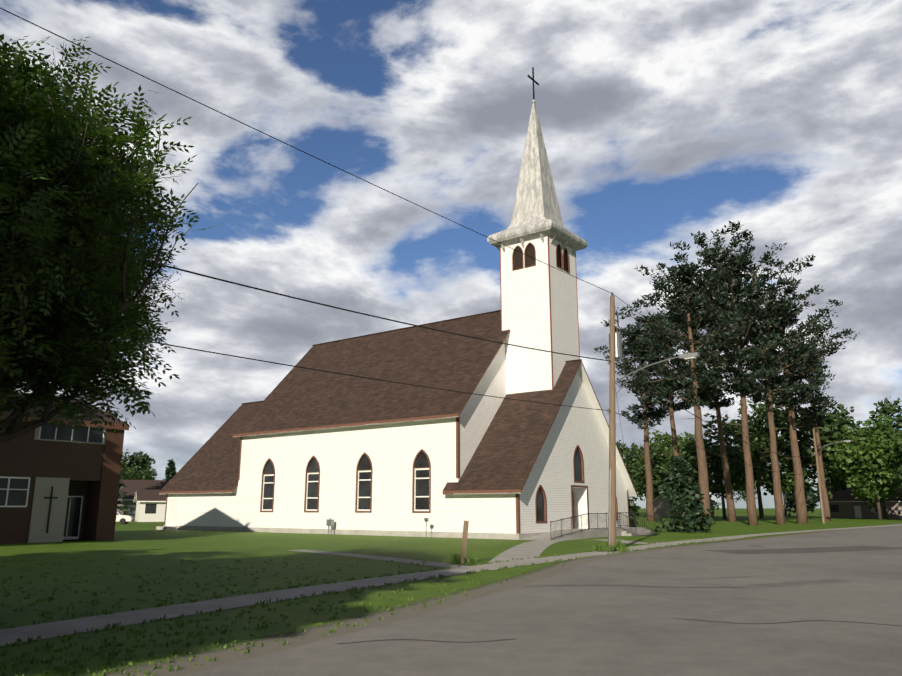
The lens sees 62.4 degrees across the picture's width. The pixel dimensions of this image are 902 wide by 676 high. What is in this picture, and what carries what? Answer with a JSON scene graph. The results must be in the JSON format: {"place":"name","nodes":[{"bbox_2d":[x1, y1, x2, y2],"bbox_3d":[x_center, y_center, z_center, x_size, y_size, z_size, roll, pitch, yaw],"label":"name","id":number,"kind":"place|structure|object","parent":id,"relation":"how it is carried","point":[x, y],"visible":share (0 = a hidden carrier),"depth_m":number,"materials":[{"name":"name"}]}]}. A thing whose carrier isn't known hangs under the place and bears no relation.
{"place":"outdoors","nodes":[
{"label":"outdoors","id":0,"kind":"place"},
{"bbox_2d":[0,34,218,441],"bbox_3d":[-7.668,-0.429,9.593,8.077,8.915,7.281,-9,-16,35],"label":"tree","id":1,"kind":"object","parent":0,"point":[73,373],"depth_m":9.97,"materials":[{"name":"green plant"}]},
{"bbox_2d":[117,479,169,519],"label":"house","id":2,"kind":"structure","parent":0,"point":[131,487],"depth_m":107.21,"materials":[{"name":"brown"}]},
{"bbox_2d":[133,489,166,521],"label":"house","id":3,"kind":"structure","parent":0,"point":[150,505],"depth_m":93.53,"materials":[{"name":"white"}]},
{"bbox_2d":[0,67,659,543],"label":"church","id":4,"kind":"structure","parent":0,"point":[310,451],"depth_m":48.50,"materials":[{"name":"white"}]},
{"bbox_2d":[0,508,901,675],"bbox_3d":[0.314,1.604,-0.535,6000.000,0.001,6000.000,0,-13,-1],"label":"ground","id":5,"kind":"structure","parent":0,"point":[141,547],"depth_m":19.62,"materials":[{"name":"green plant"}]},
{"bbox_2d":[107,412,135,515],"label":"spruce","id":6,"kind":"object","parent":5,"relation":"on","point":[121,486],"depth_m":97.64,"materials":[{"name":"green plant"}]},
{"bbox_2d":[116,511,133,523],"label":"car","id":7,"kind":"object","parent":5,"relation":"on","point":[121,518],"visible":0.4,"depth_m":78.24,"materials":[{"name":"white metal"}]},
{"bbox_2d":[121,449,155,479],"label":"tree","id":8,"kind":"object","parent":5,"relation":"on","point":[143,461],"depth_m":189.59,"materials":[{"name":"green plant"}]},
{"bbox_2d":[123,465,157,479],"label":"tree","id":9,"kind":"object","parent":5,"relation":"on","point":[144,476],"depth_m":170.81,"materials":[{"name":"green plant"}]},
{"bbox_2d":[163,459,176,479],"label":"tree","id":10,"kind":"object","parent":5,"relation":"on","point":[170,471],"depth_m":273.06,"materials":[{"name":"green plant"}]},
{"bbox_2d":[289,549,496,569],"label":"walkway","id":11,"kind":"structure","parent":5,"relation":"on","point":[438,564],"depth_m":25.29,"materials":[{"name":"concrete"}]},
{"bbox_2d":[460,520,468,563],"bbox_3d":[0.415,6.380,23.163,0.285,1.368,0.150,0,-13,-1],"label":"lawn post","id":12,"kind":"object","parent":5,"relation":"on","point":[464,538],"visible":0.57,"depth_m":23.11,"materials":[{"name":"brown wood"}]},
{"bbox_2d":[84,523,901,675],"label":"road shoulder","id":13,"kind":"object","parent":5,"relation":"on","point":[226,656],"visible":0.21,"depth_m":10.82},
{"bbox_2d":[488,538,581,562],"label":"walk","id":14,"kind":"structure","parent":5,"relation":"on","point":[526,552],"depth_m":28.60,"materials":[{"name":"concrete"}]},
{"bbox_2d":[616,440,642,502],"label":"tree","id":15,"kind":"object","parent":5,"relation":"on","point":[621,446],"depth_m":166.89,"materials":[{"name":"green plant"}]},
{"bbox_2d":[628,497,640,526],"bbox_3d":[12.188,12.348,53.706,3.043,3.844,2.968,0,-13,-1],"label":"cedar bush","id":16,"kind":"object","parent":5,"relation":"on","point":[634,508],"visible":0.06,"depth_m":52.95,"materials":[{"name":"green plant"}]},
{"bbox_2d":[594,319,683,520],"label":"pine","id":17,"kind":"object","parent":5,"relation":"on","point":[636,333],"depth_m":100.02,"materials":[{"name":"green plant"}]},
{"bbox_2d":[634,441,666,500],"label":"tree","id":18,"kind":"object","parent":5,"relation":"on","point":[640,496],"visible":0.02,"depth_m":227.51,"materials":[{"name":"green plant"}]},
{"bbox_2d":[607,292,699,550],"bbox_3d":[8.189,3.244,30.008,4.103,11.020,1.218,-8,-15,31],"label":"utility pole","id":19,"kind":"object","parent":5,"relation":"on","point":[615,344],"visible":0.94,"depth_m":30.56,"materials":[{"name":"wood"},{"name":"grey metal"}]},
{"bbox_2d":[622,442,686,498],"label":"tree","id":20,"kind":"object","parent":5,"relation":"on","point":[657,478],"depth_m":141.18,"materials":[{"name":"green plant"}]},
{"bbox_2d":[629,430,694,496],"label":"tree","id":21,"kind":"object","parent":5,"relation":"on","point":[659,438],"depth_m":152.66,"materials":[{"name":"green plant"}]},
{"bbox_2d":[591,537,745,543],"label":"curb","id":22,"kind":"structure","parent":5,"relation":"on","point":[681,542],"depth_m":39.16,"materials":[{"name":"concrete"}]},
{"bbox_2d":[628,310,719,521],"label":"pine","id":23,"kind":"object","parent":5,"relation":"on","point":[657,347],"depth_m":91.28,"materials":[{"name":"green plant"}]},
{"bbox_2d":[650,455,715,532],"bbox_3d":[16.478,11.444,53.578,4.442,6.026,4.374,0,-13,-1],"label":"cedar bush","id":24,"kind":"object","parent":5,"relation":"on","point":[687,497],"depth_m":53.10,"materials":[{"name":"green plant"}]},
{"bbox_2d":[654,494,715,517],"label":"house","id":25,"kind":"structure","parent":5,"relation":"on","point":[662,507],"depth_m":135.96,"materials":[{"name":"grey"}]},
{"bbox_2d":[615,247,764,525],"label":"pine","id":26,"kind":"object","parent":5,"relation":"on","point":[681,271],"depth_m":74.76,"materials":[{"name":"green plant"}]},
{"bbox_2d":[660,292,754,521],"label":"pine","id":27,"kind":"object","parent":5,"relation":"on","point":[731,511],"depth_m":96.21,"materials":[{"name":"plant"}]},
{"bbox_2d":[696,481,720,510],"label":"tree","id":28,"kind":"object","parent":5,"relation":"on","point":[717,506],"depth_m":281.79,"materials":[{"name":"green plant"}]},
{"bbox_2d":[654,221,787,524],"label":"pine","id":29,"kind":"object","parent":5,"relation":"on","point":[736,260],"depth_m":76.80,"materials":[{"name":"green plant"}]},
{"bbox_2d":[678,421,768,518],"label":"tree","id":30,"kind":"object","parent":5,"relation":"on","point":[717,476],"depth_m":114.71,"materials":[{"name":"green plant"}]},
{"bbox_2d":[723,478,761,504],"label":"tree","id":31,"kind":"object","parent":5,"relation":"on","point":[743,493],"depth_m":285.18,"materials":[{"name":"green plant"}]},
{"bbox_2d":[702,400,811,518],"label":"tree","id":32,"kind":"object","parent":5,"relation":"on","point":[781,418],"depth_m":119.31,"materials":[{"name":"green plant"}]},
{"bbox_2d":[716,254,826,524],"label":"pine","id":33,"kind":"object","parent":5,"relation":"on","point":[784,305],"depth_m":80.27,"materials":[{"name":"green plant"}]},
{"bbox_2d":[754,459,811,516],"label":"tree","id":34,"kind":"object","parent":5,"relation":"on","point":[790,482],"depth_m":149.99,"materials":[{"name":"green plant"}]},
{"bbox_2d":[738,345,836,520],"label":"pine","id":35,"kind":"object","parent":5,"relation":"on","point":[807,422],"depth_m":99.92,"materials":[{"name":"green plant"}]},
{"bbox_2d":[782,469,814,512],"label":"tree","id":36,"kind":"object","parent":5,"relation":"on","point":[787,493],"visible":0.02,"depth_m":231.34,"materials":[{"name":"green plant"}]},
{"bbox_2d":[742,269,859,523],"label":"pine","id":37,"kind":"object","parent":5,"relation":"on","point":[796,401],"depth_m":84.24,"materials":[{"name":"green plant"}]},
{"bbox_2d":[785,467,818,515],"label":"tree","id":38,"kind":"object","parent":5,"relation":"on","point":[811,499],"visible":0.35,"depth_m":150.36,"materials":[{"name":"green plant"}]},
{"bbox_2d":[776,401,866,498],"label":"tree","id":39,"kind":"object","parent":5,"relation":"on","point":[834,419],"depth_m":116.55,"materials":[{"name":"green plant"}]},
{"bbox_2d":[813,427,850,523],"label":"utility pole","id":40,"kind":"object","parent":5,"relation":"on","point":[819,487],"visible":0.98,"depth_m":83.28,"materials":[{"name":"brown wood"}]},
{"bbox_2d":[0,7,815,474],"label":"wires","id":41,"kind":"object","parent":40,"relation":"attached to","point":[382,317],"visible":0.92,"depth_m":20.85,"materials":[{"name":"black"}]},
{"bbox_2d":[822,414,901,519],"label":"green tree","id":42,"kind":"object","parent":5,"relation":"on","point":[882,456],"depth_m":108.22,"materials":[{"name":"green plant"}]},
{"bbox_2d":[834,416,901,518],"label":"tree","id":43,"kind":"object","parent":5,"relation":"on","point":[890,493],"depth_m":118.12,"materials":[{"name":"green plant"}]},
{"bbox_2d":[869,396,901,482],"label":"tree","id":44,"kind":"object","parent":5,"relation":"on","point":[885,409],"depth_m":122.57,"materials":[{"name":"green plant"}]},
{"bbox_2d":[893,430,901,492],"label":"green tree","id":45,"kind":"object","parent":5,"relation":"on","point":[898,476],"visible":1,"depth_m":101.65,"materials":[{"name":"green plant"}]},
{"bbox_2d":[0,524,901,645],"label":"sidewalk","id":46,"kind":"structure","parent":0,"point":[49,630],"depth_m":13.50,"materials":[{"name":"concrete"}]},
{"bbox_2d":[0,0,901,507],"label":"sky","id":47,"kind":"structure","parent":0,"point":[662,122],"materials":[{"name":"white"}]},
{"bbox_2d":[183,525,901,675],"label":"road","id":48,"kind":"structure","parent":0,"point":[589,619],"depth_m":10.88,"materials":[{"name":"grey asphalt"}]},
{"bbox_2d":[336,639,510,643],"bbox_3d":[-0.295,3.906,9.602,2.326,0.001,0.300,1,-13,-4],"label":"tar line","id":49,"kind":"object","parent":48,"relation":"on","point":[415,639],"visible":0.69,"depth_m":9.62,"materials":[{"name":"grey asphalt"}]},
{"bbox_2d":[552,585,740,587],"bbox_3d":[3.972,5.441,16.322,4.733,0.001,0.416,-1,-13,4],"label":"tar line","id":50,"kind":"object","parent":48,"relation":"on","point":[655,586],"visible":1,"depth_m":16.04,"materials":[{"name":"grey asphalt"}]},
{"bbox_2d":[677,618,899,625],"bbox_3d":[5.022,4.267,11.182,3.239,0.001,0.501,-2,-13,7],"label":"tar line","id":51,"kind":"object","parent":48,"relation":"on","point":[785,622],"visible":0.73,"depth_m":11.13,"materials":[{"name":"grey asphalt"}]},
{"bbox_2d":[703,546,901,553],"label":"road patch","id":52,"kind":"object","parent":48,"relation":"on","point":[814,549],"visible":1,"depth_m":30.02,"materials":[{"name":"grey asphalt"}]},
{"bbox_2d":[817,482,901,518],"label":"house","id":53,"kind":"structure","parent":0,"point":[842,504],"depth_m":125.24,"materials":[{"name":"grey"}]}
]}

